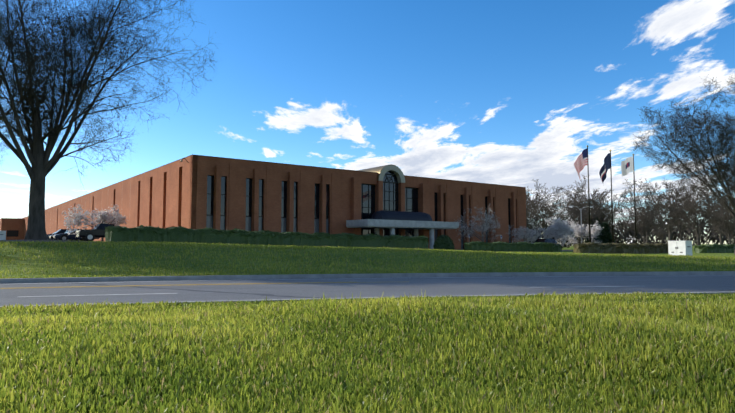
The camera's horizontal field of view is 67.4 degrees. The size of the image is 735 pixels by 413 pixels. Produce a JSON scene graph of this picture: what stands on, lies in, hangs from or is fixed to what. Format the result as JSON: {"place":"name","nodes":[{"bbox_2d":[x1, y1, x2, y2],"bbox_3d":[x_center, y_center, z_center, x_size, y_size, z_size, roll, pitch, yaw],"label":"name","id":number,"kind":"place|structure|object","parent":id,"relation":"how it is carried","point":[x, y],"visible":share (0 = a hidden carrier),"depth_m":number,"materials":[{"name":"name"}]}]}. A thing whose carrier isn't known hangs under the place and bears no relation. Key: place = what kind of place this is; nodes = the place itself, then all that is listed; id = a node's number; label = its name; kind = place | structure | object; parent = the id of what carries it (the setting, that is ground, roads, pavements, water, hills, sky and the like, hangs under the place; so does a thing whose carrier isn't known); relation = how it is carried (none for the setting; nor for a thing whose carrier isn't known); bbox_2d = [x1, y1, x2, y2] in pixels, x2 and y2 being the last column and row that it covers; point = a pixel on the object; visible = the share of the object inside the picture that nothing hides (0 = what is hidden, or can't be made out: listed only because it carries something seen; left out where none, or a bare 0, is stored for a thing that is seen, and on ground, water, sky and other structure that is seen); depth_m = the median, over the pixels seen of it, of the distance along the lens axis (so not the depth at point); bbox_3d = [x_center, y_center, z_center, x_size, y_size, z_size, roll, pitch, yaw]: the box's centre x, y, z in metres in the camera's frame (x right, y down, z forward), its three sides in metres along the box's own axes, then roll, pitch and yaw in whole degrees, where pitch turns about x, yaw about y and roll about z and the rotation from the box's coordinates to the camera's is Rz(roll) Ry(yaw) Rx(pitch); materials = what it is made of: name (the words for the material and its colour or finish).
{"place":"outdoors","nodes":[
{"label":"outdoors","id":0,"kind":"place"},
{"bbox_2d":[0,275,734,305],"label":"road","id":1,"kind":"structure","parent":0,"point":[94,292],"depth_m":14.04,"materials":[{"name":"grey asphalt"}]},
{"bbox_2d":[0,276,617,296],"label":"road markings","id":2,"kind":"object","parent":1,"relation":"on","point":[228,284],"visible":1,"depth_m":15.37,"materials":[{"name":"yellow paint"}]},
{"bbox_2d":[0,239,734,412],"bbox_3d":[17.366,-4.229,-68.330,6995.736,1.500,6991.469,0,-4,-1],"label":"ground","id":3,"kind":"structure","parent":0,"point":[37,260],"depth_m":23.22,"materials":[{"name":"green plant"}]},
{"bbox_2d":[0,231,5,239],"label":"utility cabinet","id":4,"kind":"object","parent":3,"relation":"on","point":[2,235],"visible":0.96,"depth_m":49.37,"materials":[{"name":"grey metal"}]},
{"bbox_2d":[0,240,97,242],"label":"parking lot","id":5,"kind":"structure","parent":3,"relation":"on","point":[42,241],"depth_m":32.07,"materials":[{"name":"grey asphalt"}]},
{"bbox_2d":[0,13,112,168],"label":"bare tree","id":6,"kind":"object","parent":3,"relation":"on","point":[36,94],"depth_m":43.78,"materials":[{"name":"brown plant"}]},
{"bbox_2d":[62,204,127,240],"bbox_3d":[-31.355,1.906,64.310,5.135,4.450,7.351,-1,-4,20],"label":"cherry tree","id":7,"kind":"object","parent":3,"relation":"on","point":[116,218],"visible":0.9,"depth_m":63.84,"materials":[{"name":"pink plant"}]},
{"bbox_2d":[0,0,217,239],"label":"tree","id":8,"kind":"object","parent":3,"relation":"on","point":[42,167],"visible":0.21,"depth_m":34.34,"materials":[{"name":"brown plant"}]},
{"bbox_2d":[0,154,525,248],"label":"building","id":9,"kind":"structure","parent":3,"relation":"on","point":[193,192],"depth_m":66.31,"materials":[{"name":"brick"}]},
{"bbox_2d":[104,225,428,248],"bbox_3d":[-7.595,2.969,49.744,29.403,2.395,2.035,2,-4,-21],"label":"long hedge","id":10,"kind":"object","parent":3,"relation":"on","point":[148,233],"visible":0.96,"depth_m":48.11,"materials":[{"name":"green plant"}]},
{"bbox_2d":[0,271,734,307],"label":"kerbs","id":11,"kind":"structure","parent":3,"relation":"on","point":[149,278],"depth_m":17.93,"materials":[{"name":"concrete"}]},
{"bbox_2d":[433,234,454,249],"bbox_3d":[8.953,4.884,64.551,2.606,3.327,2.562,0,-4,-1],"label":"round shrub","id":12,"kind":"object","parent":3,"relation":"on","point":[442,242],"visible":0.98,"depth_m":63.83,"materials":[{"name":"green plant"}]},
{"bbox_2d":[454,205,500,242],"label":"small tree","id":13,"kind":"object","parent":3,"relation":"on","point":[484,225],"visible":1,"depth_m":71.46,"materials":[{"name":"grey plant"}]},
{"bbox_2d":[463,240,553,251],"bbox_3d":[14.959,4.242,58.004,10.540,1.372,1.701,1,-4,-16],"label":"hedge","id":14,"kind":"object","parent":3,"relation":"on","point":[525,246],"visible":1,"depth_m":57.28,"materials":[{"name":"green plant"}]},
{"bbox_2d":[507,219,538,242],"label":"small tree","id":15,"kind":"object","parent":3,"relation":"on","point":[524,236],"visible":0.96,"depth_m":76.61,"materials":[{"name":"grey plant"}]},
{"bbox_2d":[526,192,549,225],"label":"bare tree","id":16,"kind":"object","parent":3,"relation":"on","point":[533,204],"visible":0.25,"depth_m":122.99,"materials":[{"name":"grey plant"}]},
{"bbox_2d":[526,186,550,228],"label":"bare tree","id":17,"kind":"object","parent":3,"relation":"on","point":[536,205],"visible":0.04,"depth_m":199.26,"materials":[{"name":"brown plant"}]},
{"bbox_2d":[526,179,563,242],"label":"bare tree","id":18,"kind":"object","parent":3,"relation":"on","point":[536,200],"visible":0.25,"depth_m":148.80,"materials":[{"name":"grey plant"}]},
{"bbox_2d":[526,216,574,244],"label":"cherry tree","id":19,"kind":"object","parent":3,"relation":"on","point":[558,228],"visible":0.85,"depth_m":87.08,"materials":[{"name":"white plant"}]},
{"bbox_2d":[553,244,561,251],"bbox_3d":[20.746,4.745,63.428,3.837,1.211,1.559,2,-4,-27],"label":"hedge","id":20,"kind":"object","parent":3,"relation":"on","point":[556,248],"visible":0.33,"depth_m":63.20,"materials":[{"name":"green plant"}]},
{"bbox_2d":[531,187,587,235],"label":"tree","id":21,"kind":"object","parent":3,"relation":"on","point":[543,224],"visible":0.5,"depth_m":223.82,"materials":[{"name":"grey plant"}]},
{"bbox_2d":[555,239,571,248],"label":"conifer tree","id":22,"kind":"object","parent":3,"relation":"on","point":[566,245],"visible":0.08,"depth_m":107.29,"materials":[{"name":"green plant"}]},
{"bbox_2d":[543,188,601,243],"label":"bare tree","id":23,"kind":"object","parent":3,"relation":"on","point":[575,212],"visible":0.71,"depth_m":100.52,"materials":[{"name":"grey plant"}]},
{"bbox_2d":[550,189,596,226],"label":"bare tree","id":24,"kind":"object","parent":3,"relation":"on","point":[563,216],"visible":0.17,"depth_m":162.39,"materials":[{"name":"brown plant"}]},
{"bbox_2d":[552,217,603,247],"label":"cherry tree","id":25,"kind":"object","parent":3,"relation":"on","point":[578,232],"visible":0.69,"depth_m":93.10,"materials":[{"name":"white plant"}]},
{"bbox_2d":[568,206,592,242],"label":"twin street lamp","id":26,"kind":"object","parent":3,"relation":"on","point":[581,220],"visible":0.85,"depth_m":93.57,"materials":[{"name":"silver metal"}]},
{"bbox_2d":[574,145,590,241],"bbox_3d":[21.837,-0.740,55.893,2.537,11.290,0.278,3,-5,-38],"label":"flag on flagpole","id":27,"kind":"object","parent":3,"relation":"on","point":[581,162],"visible":0.9,"depth_m":56.33,"materials":[{"name":"fabric"}]},
{"bbox_2d":[573,242,615,253],"bbox_3d":[22.400,4.106,54.226,5.630,1.305,1.784,2,-5,-32],"label":"hedge","id":28,"kind":"object","parent":3,"relation":"on","point":[594,247],"visible":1,"depth_m":53.27,"materials":[{"name":"green plant"}]},
{"bbox_2d":[584,217,608,242],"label":"conifer tree","id":29,"kind":"object","parent":3,"relation":"on","point":[602,237],"visible":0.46,"depth_m":99.61,"materials":[{"name":"green plant"}]},
{"bbox_2d":[557,175,640,224],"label":"bare tree","id":30,"kind":"object","parent":3,"relation":"on","point":[598,205],"visible":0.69,"depth_m":119.91,"materials":[{"name":"brown plant"}]},
{"bbox_2d":[584,191,619,225],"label":"bare tree","id":31,"kind":"object","parent":3,"relation":"on","point":[607,214],"visible":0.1,"depth_m":212.90,"materials":[{"name":"brown plant"}]},
{"bbox_2d":[599,150,613,242],"bbox_3d":[25.231,-0.511,58.194,2.420,11.290,0.336,3,-5,-38],"label":"state flagpole","id":32,"kind":"object","parent":3,"relation":"on","point":[606,166],"visible":0.96,"depth_m":58.61,"materials":[{"name":"blue fabric"}]},
{"bbox_2d":[601,222,615,242],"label":"conifer tree","id":33,"kind":"object","parent":3,"relation":"on","point":[606,230],"visible":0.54,"depth_m":104.09,"materials":[{"name":"green plant"}]},
{"bbox_2d":[621,154,636,242],"bbox_3d":[28.769,-0.326,60.521,2.769,11.290,0.388,3,-5,-36],"label":"flag on flagpole","id":34,"kind":"object","parent":3,"relation":"on","point":[627,165],"visible":1,"depth_m":61.05,"materials":[{"name":"white fabric"}]},
{"bbox_2d":[526,216,734,245],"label":"tree line","id":35,"kind":"object","parent":3,"relation":"on","point":[626,234],"visible":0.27,"depth_m":311.65,"materials":[{"name":"grey plant"}]},
{"bbox_2d":[612,243,667,253],"bbox_3d":[28.791,4.477,58.296,9.532,1.335,1.825,3,-5,-33],"label":"hedge","id":36,"kind":"object","parent":3,"relation":"on","point":[636,248],"visible":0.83,"depth_m":57.27,"materials":[{"name":"green plant"}]},
{"bbox_2d":[613,200,666,235],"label":"tree","id":37,"kind":"object","parent":3,"relation":"on","point":[622,215],"visible":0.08,"depth_m":199.78,"materials":[{"name":"grey plant"}]},
{"bbox_2d":[621,179,665,242],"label":"bare tree","id":38,"kind":"object","parent":3,"relation":"on","point":[640,201],"visible":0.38,"depth_m":171.45,"materials":[{"name":"brown plant"}]},
{"bbox_2d":[619,198,668,243],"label":"bare tree","id":39,"kind":"object","parent":3,"relation":"on","point":[649,227],"visible":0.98,"depth_m":84.50,"materials":[{"name":"brown plant"}]},
{"bbox_2d":[653,227,668,242],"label":"shrub","id":40,"kind":"object","parent":3,"relation":"on","point":[662,235],"visible":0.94,"depth_m":286.12,"materials":[{"name":"brown plant"}]},
{"bbox_2d":[630,176,697,240],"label":"bare tree","id":41,"kind":"object","parent":3,"relation":"on","point":[669,228],"visible":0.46,"depth_m":141.31,"materials":[{"name":"brown plant"}]},
{"bbox_2d":[668,241,691,255],"bbox_3d":[23.993,3.318,42.296,0.930,1.390,1.430,2,-4,-29],"label":"utility cabinet","id":42,"kind":"object","parent":3,"relation":"on","point":[678,248],"visible":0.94,"depth_m":41.90,"materials":[{"name":"grey metal"}]},
{"bbox_2d":[631,72,734,254],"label":"bare tree","id":43,"kind":"object","parent":3,"relation":"on","point":[719,174],"visible":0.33,"depth_m":50.12,"materials":[{"name":"brown plant"}]},
{"bbox_2d":[655,175,710,240],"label":"bare tree","id":44,"kind":"object","parent":3,"relation":"on","point":[679,226],"visible":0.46,"depth_m":119.04,"materials":[{"name":"brown plant"}]},
{"bbox_2d":[663,180,729,245],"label":"bare tree","id":45,"kind":"object","parent":3,"relation":"on","point":[693,217],"visible":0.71,"depth_m":97.11,"materials":[{"name":"brown plant"}]},
{"bbox_2d":[692,182,734,244],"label":"bare tree","id":46,"kind":"object","parent":3,"relation":"on","point":[721,238],"visible":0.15,"depth_m":151.30,"materials":[{"name":"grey plant"}]},
{"bbox_2d":[694,244,734,252],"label":"hedge","id":47,"kind":"object","parent":3,"relation":"on","point":[717,248],"visible":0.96,"depth_m":58.64,"materials":[{"name":"green plant"}]},
{"bbox_2d":[700,189,734,244],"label":"bare tree","id":48,"kind":"object","parent":3,"relation":"on","point":[726,222],"visible":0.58,"depth_m":83.30,"materials":[{"name":"grey plant"}]},
{"bbox_2d":[700,203,734,236],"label":"bare tree","id":49,"kind":"object","parent":3,"relation":"on","point":[716,225],"visible":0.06,"depth_m":182.17,"materials":[{"name":"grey plant"}]},
{"bbox_2d":[0,0,734,243],"label":"sky","id":50,"kind":"structure","parent":0,"point":[500,92],"materials":[{"name":"blue"}]},
{"bbox_2d":[534,239,557,244],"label":"car","id":51,"kind":"object","parent":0,"point":[552,241],"visible":0.19,"depth_m":80.80,"materials":[{"name":"grey paint"}]},
{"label":"parking lot","id":52,"kind":"structure","parent":0,"visible":0},
{"bbox_2d":[47,229,73,240],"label":"car","id":53,"kind":"object","parent":52,"relation":"on","point":[59,231],"visible":0.06,"depth_m":73.58,"materials":[{"name":"black paint"}]},
{"bbox_2d":[47,230,82,240],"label":"sedan car","id":54,"kind":"object","parent":52,"relation":"on","point":[61,233],"depth_m":69.43,"materials":[{"name":"black metal"}]},
{"bbox_2d":[53,229,98,239],"bbox_3d":[-34.593,3.435,65.610,4.790,1.468,2.140,3,-5,-37],"label":"blue sedan car","id":55,"kind":"object","parent":52,"relation":"on","point":[64,236],"visible":0.4,"depth_m":64.27,"materials":[{"name":"blue paint"}]},
{"bbox_2d":[75,224,114,240],"bbox_3d":[-28.832,2.909,61.080,6.000,1.953,2.350,3,-5,-37],"label":"black pickup","id":56,"kind":"object","parent":52,"relation":"on","point":[97,231],"visible":0.52,"depth_m":59.49,"materials":[{"name":"black paint"}]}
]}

